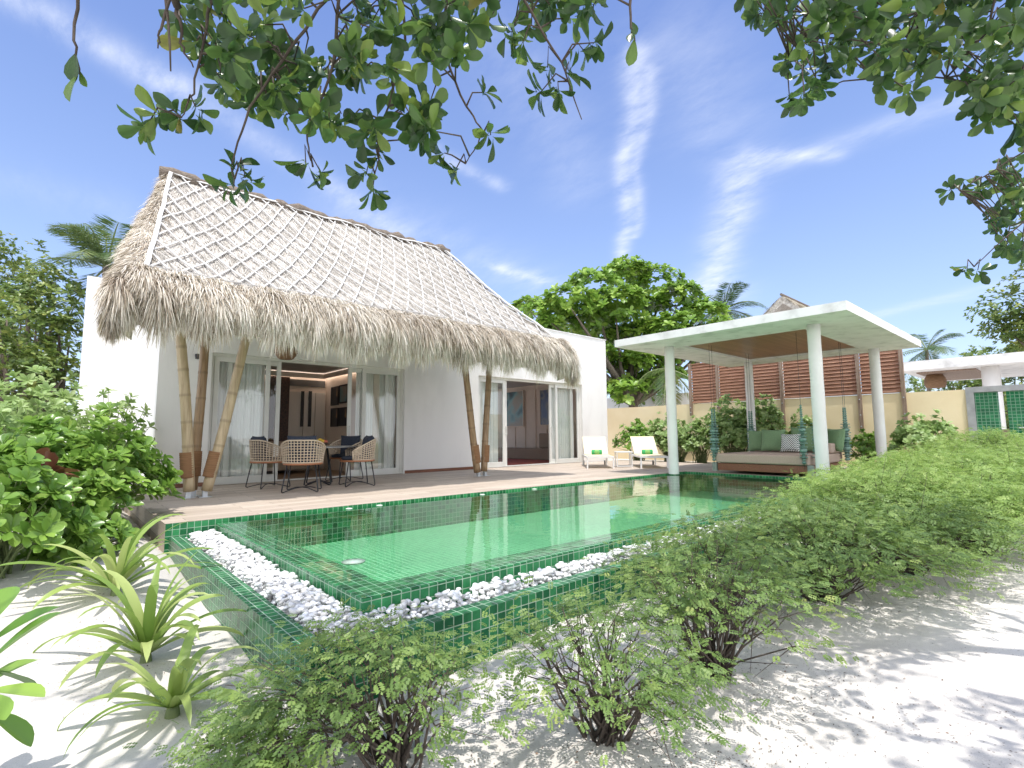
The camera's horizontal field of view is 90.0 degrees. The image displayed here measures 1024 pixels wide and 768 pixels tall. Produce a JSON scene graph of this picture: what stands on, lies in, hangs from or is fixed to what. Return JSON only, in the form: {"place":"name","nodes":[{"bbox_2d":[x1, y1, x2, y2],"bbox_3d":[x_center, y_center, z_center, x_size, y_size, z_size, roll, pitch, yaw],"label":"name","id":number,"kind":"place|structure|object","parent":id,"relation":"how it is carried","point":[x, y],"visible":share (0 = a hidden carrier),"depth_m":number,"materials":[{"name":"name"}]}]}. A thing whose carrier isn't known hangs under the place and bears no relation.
{"place":"outdoors","nodes":[
{"label":"outdoors","id":0,"kind":"place"},
{"bbox_2d":[0,458,1023,767],"bbox_3d":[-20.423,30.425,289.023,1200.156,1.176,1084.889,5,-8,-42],"label":"sand ground","id":1,"kind":"structure","parent":0,"point":[900,644],"depth_m":2.81,"materials":[{"name":"sand"}]},
{"bbox_2d":[0,392,32,440],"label":"pale shrub","id":2,"kind":"object","parent":1,"relation":"on","point":[8,421],"visible":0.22,"depth_m":5.86,"materials":[{"name":"green plant"}]},
{"bbox_2d":[0,586,60,746],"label":"broadleaf plant","id":3,"kind":"object","parent":1,"relation":"on","point":[19,729],"visible":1,"depth_m":2.02,"materials":[{"name":"green plant"}]},
{"bbox_2d":[0,230,77,369],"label":"wild tree","id":4,"kind":"object","parent":1,"relation":"on","point":[13,266],"visible":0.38,"depth_m":19.11,"materials":[{"name":"green plant"}]},
{"bbox_2d":[0,284,80,429],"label":"wild tree","id":5,"kind":"object","parent":1,"relation":"on","point":[8,336],"visible":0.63,"depth_m":12.59,"materials":[{"name":"green plant"}]},
{"bbox_2d":[0,256,94,411],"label":"wild tree","id":6,"kind":"object","parent":1,"relation":"on","point":[29,295],"visible":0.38,"depth_m":15.48,"materials":[{"name":"green plant"}]},
{"bbox_2d":[13,283,83,414],"bbox_3d":[-12.237,-0.169,13.706,1.672,5.175,2.037,5,-8,-42],"label":"wild tree","id":7,"kind":"object","parent":1,"relation":"on","point":[60,324],"visible":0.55,"depth_m":13.47,"materials":[{"name":"green plant"}]},
{"bbox_2d":[0,446,104,578],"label":"sea lettuce shrub","id":8,"kind":"object","parent":1,"relation":"on","point":[52,520],"visible":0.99,"depth_m":4.26,"materials":[{"name":"green plant"}]},
{"bbox_2d":[25,447,81,511],"bbox_3d":[-4.527,1.216,4.891,0.624,1.215,0.650,5,-8,-42],"label":"cordyline","id":9,"kind":"object","parent":1,"relation":"on","point":[45,452],"visible":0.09,"depth_m":4.91,"materials":[{"name":"red plant"}]},
{"bbox_2d":[0,365,126,446],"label":"pale shrub","id":10,"kind":"object","parent":1,"relation":"on","point":[53,405],"visible":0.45,"depth_m":7.61,"materials":[{"name":"green plant"}]},
{"bbox_2d":[24,214,131,352],"bbox_3d":[-12.850,-1.216,16.337,4.206,7.993,3.989,2,-6,-25],"label":"coconut palm","id":11,"kind":"object","parent":1,"relation":"on","point":[94,253],"visible":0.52,"depth_m":15.95,"materials":[{"name":"green plant"}]},
{"bbox_2d":[13,497,143,566],"bbox_3d":[-4.263,1.535,5.088,1.033,0.756,1.325,5,-8,-42],"label":"sea lettuce shrub","id":12,"kind":"object","parent":1,"relation":"on","point":[118,528],"visible":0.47,"depth_m":4.80,"materials":[{"name":"green plant"}]},
{"bbox_2d":[0,411,184,513],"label":"sea lettuce shrub","id":13,"kind":"object","parent":1,"relation":"on","point":[86,456],"visible":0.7,"depth_m":5.69,"materials":[{"name":"green plant"}]},
{"bbox_2d":[0,514,222,608],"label":"spider lily","id":14,"kind":"object","parent":1,"relation":"on","point":[127,564],"visible":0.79,"depth_m":4.05,"materials":[{"name":"green plant"}]},
{"bbox_2d":[82,387,156,447],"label":"pale shrub","id":15,"kind":"object","parent":1,"relation":"on","point":[126,404],"visible":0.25,"depth_m":8.91,"materials":[{"name":"green plant"}]},
{"bbox_2d":[79,401,160,514],"bbox_3d":[-5.745,1.116,7.304,1.108,1.720,1.373,1,-6,-10],"label":"sea lettuce shrub","id":16,"kind":"object","parent":1,"relation":"on","point":[103,407],"visible":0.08,"depth_m":7.22,"materials":[{"name":"green plant"}]},
{"bbox_2d":[33,551,245,689],"bbox_3d":[-2.339,1.442,3.212,1.261,0.676,0.950,-4,-7,32],"label":"spider lily","id":17,"kind":"object","parent":1,"relation":"on","point":[150,628],"visible":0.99,"depth_m":3.19,"materials":[{"name":"green plant"}]},
{"bbox_2d":[56,624,271,759],"bbox_3d":[-1.689,1.509,2.628,0.957,0.396,0.992,5,-8,-42],"label":"spider lily","id":18,"kind":"object","parent":1,"relation":"on","point":[181,690],"visible":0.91,"depth_m":2.53,"materials":[{"name":"green plant"}]},
{"bbox_2d":[122,672,382,767],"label":"feathery shrub","id":19,"kind":"object","parent":1,"relation":"on","point":[197,751],"visible":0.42,"depth_m":2.00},
{"bbox_2d":[145,594,537,767],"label":"feathery shrub","id":20,"kind":"object","parent":1,"relation":"on","point":[378,746],"visible":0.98,"depth_m":2.06,"materials":[{"name":"plant"}]},
{"bbox_2d":[76,166,607,498],"bbox_3d":[-3.056,-0.558,14.898,14.747,6.600,10.952,5,-8,-42],"label":"villa","id":21,"kind":"object","parent":1,"relation":"on","point":[193,287],"visible":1,"depth_m":10.40,"materials":[{"name":"white paint"}]},
{"bbox_2d":[216,362,264,476],"bbox_3d":[-5.740,0.738,10.702,1.000,2.570,0.068,5,-8,-42],"label":"curtain","id":22,"kind":"object","parent":21,"relation":"hanging from","point":[246,424],"visible":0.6,"depth_m":10.78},
{"bbox_2d":[210,356,270,482],"bbox_3d":[-5.615,0.737,10.599,1.070,2.550,0.044,5,-8,-42],"label":"sliding door","id":23,"kind":"structure","parent":21,"relation":"in","point":[218,359],"depth_m":10.51,"materials":[{"name":"white metal"}]},
{"bbox_2d":[222,361,281,479],"bbox_3d":[-5.472,0.756,10.806,1.060,2.550,0.044,5,-8,-42],"label":"sliding door","id":24,"kind":"structure","parent":21,"relation":"in","point":[229,364],"depth_m":11.04,"materials":[{"name":"white metal"}]},
{"bbox_2d":[274,341,297,359],"bbox_3d":[-4.374,-1.174,9.947,0.420,1.400,0.416,5,-8,-42],"label":"pendant lamp","id":25,"kind":"object","parent":21,"relation":"hanging from","point":[287,355],"visible":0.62,"depth_m":9.76,"materials":[{"name":"beige wicker"}]},
{"bbox_2d":[261,441,312,471],"bbox_3d":[-6.387,1.860,13.197,2.200,0.740,0.980,5,-8,-42],"label":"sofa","id":26,"kind":"object","parent":21,"relation":"on","point":[281,467],"visible":0.16,"depth_m":13.20,"materials":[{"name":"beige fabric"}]},
{"bbox_2d":[330,408,338,426],"bbox_3d":[-4.991,0.939,14.383,0.035,0.520,0.496,5,-8,-42],"label":"painting","id":27,"kind":"object","parent":21,"relation":"attached to","point":[334,412],"visible":1,"depth_m":14.38,"materials":[{"name":"black metal"}]},
{"bbox_2d":[330,386,338,405],"bbox_3d":[-5.005,0.340,14.454,0.035,0.525,0.499,5,-8,-42],"label":"painting","id":28,"kind":"object","parent":21,"relation":"attached to","point":[334,395],"visible":1,"depth_m":14.44,"materials":[{"name":"black metal"}]},
{"bbox_2d":[338,407,346,425],"bbox_3d":[-4.605,0.891,13.953,0.035,0.507,0.541,5,-8,-42],"label":"painting","id":29,"kind":"object","parent":21,"relation":"attached to","point":[342,417],"visible":0.8,"depth_m":13.96,"materials":[{"name":"black metal"}]},
{"bbox_2d":[339,384,347,403],"bbox_3d":[-4.619,0.272,14.025,0.035,0.512,0.544,5,-8,-42],"label":"painting","id":30,"kind":"object","parent":21,"relation":"attached to","point":[342,393],"visible":0.84,"depth_m":14.04,"materials":[{"name":"black metal"}]},
{"bbox_2d":[345,368,388,474],"bbox_3d":[-3.516,0.912,12.512,1.060,2.550,0.094,5,-8,-42],"label":"sliding door","id":31,"kind":"structure","parent":21,"relation":"in","point":[349,389],"depth_m":12.43,"materials":[{"name":"white metal"}]},
{"bbox_2d":[354,373,394,469],"bbox_3d":[-3.408,0.927,12.774,1.070,2.570,0.066,5,-8,-42],"label":"curtain","id":32,"kind":"object","parent":21,"relation":"hanging from","point":[391,414],"visible":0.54,"depth_m":12.82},
{"bbox_2d":[360,369,400,474],"bbox_3d":[-3.250,0.928,12.701,1.030,2.550,0.044,5,-8,-42],"label":"sliding door","id":33,"kind":"structure","parent":21,"relation":"in","point":[363,411],"depth_m":12.73,"materials":[{"name":"white metal"}]},
{"bbox_2d":[482,382,497,461],"bbox_3d":[-0.749,1.142,15.138,0.900,2.570,0.065,5,-8,-42],"label":"curtain","id":34,"kind":"object","parent":21,"relation":"hanging from","point":[493,436],"visible":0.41,"depth_m":15.29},
{"bbox_2d":[479,378,504,466],"bbox_3d":[-0.605,1.133,15.053,1.040,2.570,0.044,5,-8,-42],"label":"sliding door","id":35,"kind":"structure","parent":21,"relation":"in","point":[492,464],"depth_m":15.26,"materials":[{"name":"white metal"}]},
{"bbox_2d":[480,381,506,465],"bbox_3d":[-0.539,1.143,15.159,1.040,2.570,0.094,5,-8,-42],"label":"sliding door","id":36,"kind":"structure","parent":21,"relation":"in","point":[505,381],"depth_m":15.36,"materials":[{"name":"white metal"}]},
{"bbox_2d":[507,390,523,426],"bbox_3d":[0.116,1.046,21.552,0.035,1.518,1.108,5,-8,-42],"label":"painting","id":37,"kind":"object","parent":21,"relation":"attached to","point":[515,408],"visible":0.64,"depth_m":21.51},
{"bbox_2d":[498,433,548,459],"bbox_3d":[0.571,2.474,20.401,0.710,1.000,3.900,5,-8,-42],"label":"day sofa","id":38,"kind":"object","parent":21,"relation":"on","point":[541,452],"visible":0.41,"depth_m":19.83,"materials":[{"name":"beige fabric"}]},
{"bbox_2d":[498,458,548,464],"bbox_3d":[-0.730,2.810,18.659,3.400,0.010,4.500,5,-8,-42],"label":"rug","id":39,"kind":"object","parent":21,"relation":"on","point":[518,461],"visible":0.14,"depth_m":18.09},
{"bbox_2d":[539,389,548,425],"bbox_3d":[1.403,0.906,20.117,0.035,1.450,0.878,5,-8,-42],"label":"painting","id":40,"kind":"object","parent":21,"relation":"attached to","point":[543,406],"visible":0.59,"depth_m":20.27},
{"bbox_2d":[548,384,572,462],"bbox_3d":[1.647,1.320,17.102,1.100,2.570,0.094,5,-8,-42],"label":"sliding door","id":41,"kind":"structure","parent":21,"relation":"in","point":[550,386],"depth_m":16.87,"materials":[{"name":"white metal"}]},
{"bbox_2d":[548,388,573,458],"bbox_3d":[1.663,1.338,17.285,1.270,2.570,0.066,5,-8,-42],"label":"curtain","id":42,"kind":"object","parent":21,"relation":"hanging from","point":[563,424],"visible":0.67,"depth_m":17.32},
{"bbox_2d":[554,385,579,462],"bbox_3d":[1.864,1.333,17.248,1.160,2.570,0.044,5,-8,-42],"label":"sliding door","id":43,"kind":"structure","parent":21,"relation":"in","point":[555,386],"depth_m":17.13,"materials":[{"name":"white metal"}]},
{"bbox_2d":[63,0,637,210],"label":"overhanging tree","id":44,"kind":"object","parent":1,"relation":"on","point":[231,57],"visible":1,"depth_m":2.51,"materials":[{"name":"green plant"}]},
{"bbox_2d":[121,460,840,552],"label":"wood deck","id":45,"kind":"structure","parent":1,"relation":"on","point":[232,500],"depth_m":9.17,"materials":[{"name":"wood"}]},
{"bbox_2d":[245,436,289,488],"bbox_3d":[-4.579,1.456,9.617,0.736,0.960,0.677,-5,-7,38],"label":"woven dining chair","id":46,"kind":"object","parent":45,"relation":"on","point":[259,453],"visible":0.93,"depth_m":9.37,"materials":[{"name":"beige wicker"}]},
{"bbox_2d":[281,435,325,492],"bbox_3d":[-3.640,1.379,8.907,0.736,0.960,0.677,1,-6,-15],"label":"woven dining chair","id":47,"kind":"object","parent":45,"relation":"on","point":[302,450],"visible":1,"depth_m":8.69,"materials":[{"name":"beige wicker"}]},
{"bbox_2d":[285,446,355,485],"bbox_3d":[-3.808,1.607,10.093,1.400,0.751,1.400,5,-8,-42],"label":"dining table","id":48,"kind":"object","parent":45,"relation":"on","point":[329,469],"visible":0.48,"depth_m":9.95,"materials":[{"name":"wood"}]},
{"bbox_2d":[325,435,362,480],"bbox_3d":[-3.609,1.595,11.090,0.736,0.960,0.677,-2,-6,11],"label":"woven dining chair","id":49,"kind":"object","parent":45,"relation":"on","point":[348,440],"visible":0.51,"depth_m":11.22,"materials":[{"name":"beige fabric"}]},
{"bbox_2d":[338,435,375,486],"bbox_3d":[-2.983,1.473,9.902,0.677,0.960,0.736,3,-7,-30],"label":"woven dining chair","id":50,"kind":"object","parent":45,"relation":"on","point":[366,453],"visible":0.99,"depth_m":9.77,"materials":[{"name":"beige wicker"}]},
{"bbox_2d":[581,437,613,468],"bbox_3d":[2.518,2.010,15.228,0.760,0.873,1.920,-1,-6,3],"label":"sun lounger","id":51,"kind":"object","parent":45,"relation":"on","point":[593,443],"visible":0.99,"depth_m":15.62,"materials":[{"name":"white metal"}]},
{"bbox_2d":[614,451,632,466],"bbox_3d":[3.244,2.186,14.879,0.480,0.444,0.440,-1,-6,3],"label":"side table","id":52,"kind":"object","parent":45,"relation":"on","point":[629,452],"visible":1,"depth_m":14.70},
{"bbox_2d":[630,436,667,467],"bbox_3d":[3.983,1.986,15.090,0.760,0.873,1.920,-1,-6,3],"label":"sun lounger","id":53,"kind":"object","parent":45,"relation":"on","point":[639,444],"visible":0.8,"depth_m":15.46,"materials":[{"name":"beige"}]},
{"bbox_2d":[164,471,862,720],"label":"swimming pool","id":54,"kind":"structure","parent":1,"relation":"in","point":[398,555],"depth_m":4.99,"materials":[{"name":"green tile"}]},
{"bbox_2d":[185,497,832,641],"bbox_3d":[0.787,1.808,6.984,8.376,0.145,4.026,5,-8,-42],"label":"pebble bed","id":55,"kind":"object","parent":54,"relation":"in","point":[262,576],"visible":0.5,"depth_m":3.95,"materials":[{"name":"stone"}]},
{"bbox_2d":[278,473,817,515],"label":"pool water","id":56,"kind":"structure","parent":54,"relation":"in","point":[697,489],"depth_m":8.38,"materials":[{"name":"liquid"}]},
{"bbox_2d":[469,576,769,767],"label":"feathery shrub","id":57,"kind":"object","parent":1,"relation":"on","point":[608,719],"visible":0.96,"depth_m":2.23,"materials":[{"name":"plant"}]},
{"bbox_2d":[510,254,733,407],"bbox_3d":[6.106,-1.729,25.525,12.406,10.344,6.322,1,-6,-12],"label":"almond tree","id":58,"kind":"object","parent":1,"relation":"on","point":[599,312],"visible":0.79,"depth_m":24.53,"materials":[{"name":"green plant"}]},
{"bbox_2d":[612,418,660,460],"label":"shrub","id":59,"kind":"object","parent":1,"relation":"on","point":[639,431],"visible":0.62,"depth_m":18.81,"materials":[{"name":"green plant"}]},
{"bbox_2d":[632,367,700,406],"bbox_3d":[7.115,1.244,22.910,3.640,4.143,3.668,2,-6,-20],"label":"coconut palm","id":60,"kind":"object","parent":1,"relation":"on","point":[660,383],"visible":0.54,"depth_m":22.95,"materials":[{"name":"green plant"}]},
{"bbox_2d":[645,411,689,461],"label":"shrub","id":61,"kind":"object","parent":1,"relation":"on","point":[659,432],"visible":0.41,"depth_m":18.18,"materials":[{"name":"green plant"}]},
{"bbox_2d":[659,423,697,462],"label":"shrub","id":62,"kind":"object","parent":1,"relation":"on","point":[684,452],"visible":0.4,"depth_m":17.39,"materials":[{"name":"green plant"}]},
{"bbox_2d":[678,415,724,462],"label":"potted plant","id":63,"kind":"object","parent":1,"relation":"on","point":[696,439],"visible":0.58,"depth_m":17.18,"materials":[{"name":"green plant"}]},
{"bbox_2d":[607,293,809,408],"bbox_3d":[11.831,-0.511,27.929,17.388,8.266,8.050,0,-6,-6],"label":"neighbour villa","id":64,"kind":"object","parent":1,"relation":"on","point":[784,302],"visible":0.13,"depth_m":26.97,"materials":[{"name":"paint"}]},
{"bbox_2d":[570,516,875,683],"bbox_3d":[1.188,1.295,3.016,1.873,0.919,1.487,5,-8,-42],"label":"feathery shrub","id":65,"kind":"object","parent":1,"relation":"on","point":[703,603],"visible":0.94,"depth_m":2.88,"materials":[{"name":"plant"}]},
{"bbox_2d":[590,503,861,628],"bbox_3d":[1.567,1.408,3.966,1.939,0.888,1.783,-1,-6,6],"label":"feathery shrub","id":66,"kind":"object","parent":1,"relation":"on","point":[687,536],"visible":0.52,"depth_m":3.95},
{"bbox_2d":[699,394,760,452],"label":"shrub","id":67,"kind":"object","parent":1,"relation":"on","point":[721,418],"visible":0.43,"depth_m":16.52,"materials":[{"name":"green plant"}]},
{"bbox_2d":[693,280,768,326],"bbox_3d":[12.058,-0.863,28.791,4.664,9.381,4.463,-1,-6,3],"label":"coconut palm","id":68,"kind":"object","parent":1,"relation":"on","point":[733,292],"visible":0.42,"depth_m":28.49,"materials":[{"name":"green plant"}]},
{"bbox_2d":[717,410,758,452],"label":"shrub","id":69,"kind":"object","parent":1,"relation":"on","point":[736,438],"visible":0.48,"depth_m":15.87,"materials":[{"name":"green plant"}]},
{"bbox_2d":[737,393,787,448],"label":"shrub","id":70,"kind":"object","parent":1,"relation":"on","point":[769,417],"visible":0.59,"depth_m":15.67,"materials":[{"name":"green plant"}]},
{"bbox_2d":[615,300,920,480],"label":"pavilion","id":71,"kind":"structure","parent":1,"relation":"on","point":[819,332],"depth_m":11.94,"materials":[{"name":"white concrete"}]},
{"bbox_2d":[709,339,851,475],"bbox_3d":[6.456,0.546,12.449,2.470,3.080,2.415,5,-8,-42],"label":"swing daybed","id":72,"kind":"object","parent":71,"relation":"hanging from","point":[802,461],"visible":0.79,"depth_m":11.87,"materials":[{"name":"beige wood"}]},
{"bbox_2d":[748,430,770,450],"bbox_3d":[6.522,1.493,13.487,0.560,0.560,0.200,-4,-21,34],"label":"cushion","id":73,"kind":"object","parent":72,"relation":"on","point":[755,440],"visible":0.62,"depth_m":13.47,"materials":[{"name":"green fabric"}]},
{"bbox_2d":[761,429,784,450],"bbox_3d":[6.676,1.438,13.092,0.580,0.580,0.200,-6,-24,44],"label":"cushion","id":74,"kind":"object","parent":72,"relation":"on","point":[771,439],"visible":0.89,"depth_m":13.03,"materials":[{"name":"green fabric"}]},
{"bbox_2d":[780,434,799,451],"bbox_3d":[6.822,1.440,12.521,0.200,0.460,0.460,27,-22,-39],"label":"zigzag cushion","id":75,"kind":"object","parent":72,"relation":"on","point":[789,442],"visible":0.93,"depth_m":12.45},
{"bbox_2d":[791,427,812,446],"bbox_3d":[7.242,1.371,12.718,0.200,0.620,0.620,19,-16,-36],"label":"cushion","id":76,"kind":"object","parent":72,"relation":"on","point":[794,430],"visible":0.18,"depth_m":12.83,"materials":[{"name":"green fabric"}]},
{"bbox_2d":[803,429,813,450],"bbox_3d":[7.293,1.355,12.360,0.200,0.580,0.580,21,-16,-31],"label":"cushion","id":77,"kind":"object","parent":72,"relation":"on","point":[809,441],"visible":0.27,"depth_m":12.36,"materials":[{"name":"green fabric"}]},
{"bbox_2d":[827,428,844,451],"bbox_3d":[7.664,1.333,12.156,0.200,0.560,0.560,12,-7,-5],"label":"cushion","id":78,"kind":"object","parent":72,"relation":"on","point":[836,437],"visible":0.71,"depth_m":11.96,"materials":[{"name":"green fabric"}]},
{"bbox_2d":[607,390,968,467],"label":"garden wall","id":79,"kind":"structure","parent":1,"relation":"on","point":[950,405],"depth_m":15.14,"materials":[{"name":"paint"}]},
{"bbox_2d":[688,349,908,429],"bbox_3d":[8.726,0.261,16.525,0.170,2.520,6.430,5,-8,-42],"label":"louvre screen","id":80,"kind":"object","parent":79,"relation":"on","point":[768,379],"visible":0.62,"depth_m":16.26,"materials":[{"name":"wood"}]},
{"bbox_2d":[786,408,812,433],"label":"shrub","id":81,"kind":"object","parent":1,"relation":"on","point":[806,419],"visible":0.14,"depth_m":15.33,"materials":[{"name":"green plant"}]},
{"bbox_2d":[693,484,935,565],"bbox_3d":[3.252,1.548,5.551,2.358,0.916,2.244,5,-8,-42],"label":"feathery shrub","id":82,"kind":"object","parent":1,"relation":"on","point":[796,502],"visible":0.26,"depth_m":5.47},
{"bbox_2d":[672,498,1022,614],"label":"feathery shrub","id":83,"kind":"object","parent":1,"relation":"on","point":[878,533],"visible":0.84,"depth_m":4.01,"materials":[{"name":"plant"}]},
{"bbox_2d":[843,428,888,467],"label":"shrub","id":84,"kind":"object","parent":1,"relation":"on","point":[866,444],"visible":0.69,"depth_m":13.92,"materials":[{"name":"green plant"}]},
{"bbox_2d":[734,0,1023,284],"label":"overhanging tree","id":85,"kind":"object","parent":1,"relation":"on","point":[994,91],"visible":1,"depth_m":2.96,"materials":[{"name":"green plant"}]},
{"bbox_2d":[744,453,1023,535],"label":"feathery shrub","id":86,"kind":"object","parent":1,"relation":"on","point":[860,477],"visible":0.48,"depth_m":6.13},
{"bbox_2d":[770,477,1023,590],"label":"feathery shrub","id":87,"kind":"object","parent":1,"relation":"on","point":[931,523],"visible":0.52,"depth_m":4.80,"materials":[{"name":"plant"}]},
{"bbox_2d":[772,448,1022,504],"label":"feathery shrub","id":88,"kind":"object","parent":1,"relation":"on","point":[883,461],"visible":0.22,"depth_m":7.29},
{"bbox_2d":[830,445,1005,477],"bbox_3d":[7.361,1.751,9.543,3.153,1.213,3.055,5,-8,-42],"label":"feathery shrub","id":89,"kind":"object","parent":1,"relation":"on","point":[938,452],"visible":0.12,"depth_m":9.39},
{"bbox_2d":[906,376,933,392],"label":"wild tree","id":90,"kind":"object","parent":1,"relation":"on","point":[915,385],"visible":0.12,"depth_m":45.97,"materials":[{"name":"green plant"}]},
{"bbox_2d":[887,408,959,455],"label":"shrub","id":91,"kind":"object","parent":1,"relation":"on","point":[921,431],"visible":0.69,"depth_m":12.72,"materials":[{"name":"green plant"}]},
{"bbox_2d":[903,329,963,390],"bbox_3d":[32.523,0.270,39.854,6.023,9.021,4.889,5,-8,-42],"label":"coconut palm","id":92,"kind":"object","parent":1,"relation":"on","point":[926,354],"visible":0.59,"depth_m":39.64,"materials":[{"name":"green plant"}]},
{"bbox_2d":[844,441,1023,488],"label":"feathery shrub","id":93,"kind":"object","parent":1,"relation":"on","point":[949,461],"visible":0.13,"depth_m":8.03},
{"bbox_2d":[869,468,1023,555],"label":"feathery shrub","id":94,"kind":"object","parent":1,"relation":"on","point":[1009,496],"visible":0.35,"depth_m":5.65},
{"bbox_2d":[876,429,1023,469],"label":"feathery shrub","id":95,"kind":"object","parent":1,"relation":"on","point":[966,445],"visible":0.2,"depth_m":10.11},
{"bbox_2d":[880,457,1023,536],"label":"feathery shrub","id":96,"kind":"object","parent":1,"relation":"on","point":[1011,470],"visible":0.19,"depth_m":6.82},
{"bbox_2d":[903,351,1023,428],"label":"neighbour pavilion","id":97,"kind":"structure","parent":1,"relation":"on","point":[991,370],"depth_m":18.08,"materials":[{"name":"white concrete"}]},
{"bbox_2d":[924,374,946,387],"bbox_3d":[16.479,-0.138,19.926,0.707,0.600,0.697,5,-8,-42],"label":"basket lamp","id":98,"kind":"object","parent":97,"relation":"hanging from","point":[935,380],"visible":0.88,"depth_m":19.70,"materials":[{"name":"orange wicker"}]},
{"bbox_2d":[937,345,990,390],"bbox_3d":[35.213,0.822,39.257,4.705,7.547,4.884,5,-8,-42],"label":"wild tree","id":99,"kind":"object","parent":1,"relation":"on","point":[950,387],"visible":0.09,"depth_m":39.39,"materials":[{"name":"green plant"}]},
{"bbox_2d":[910,421,1023,457],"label":"feathery shrub","id":100,"kind":"object","parent":1,"relation":"on","point":[1004,439],"visible":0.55,"depth_m":10.94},
{"bbox_2d":[937,443,1023,484],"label":"feathery shrub","id":101,"kind":"object","parent":1,"relation":"on","point":[1012,457],"visible":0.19,"depth_m":8.17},
{"bbox_2d":[951,347,1023,414],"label":"wild tree","id":102,"kind":"object","parent":1,"relation":"on","point":[1005,380],"visible":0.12,"depth_m":36.00,"materials":[{"name":"green plant"}]},
{"bbox_2d":[963,218,1023,353],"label":"wild tree","id":103,"kind":"object","parent":1,"relation":"on","point":[1007,330],"visible":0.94,"depth_m":27.67,"materials":[{"name":"green plant"}]},
{"bbox_2d":[964,436,1023,463],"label":"feathery shrub","id":104,"kind":"object","parent":1,"relation":"on","point":[1016,446],"visible":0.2,"depth_m":9.46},
{"bbox_2d":[965,384,1023,450],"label":"tiled shower wall","id":105,"kind":"structure","parent":1,"relation":"on","point":[983,405],"depth_m":12.80,"materials":[{"name":"tile"}]},
{"bbox_2d":[1003,398,1009,428],"bbox_3d":[28.512,2.159,29.915,5.104,3.159,5.050,5,-8,-42],"label":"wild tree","id":106,"kind":"object","parent":1,"relation":"on","point":[1006,416],"visible":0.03,"depth_m":29.77,"materials":[{"name":"green plant"}]},
{"bbox_2d":[0,0,1023,430],"label":"sky","id":107,"kind":"structure","parent":0,"point":[683,156],"materials":[{"name":"blue"}]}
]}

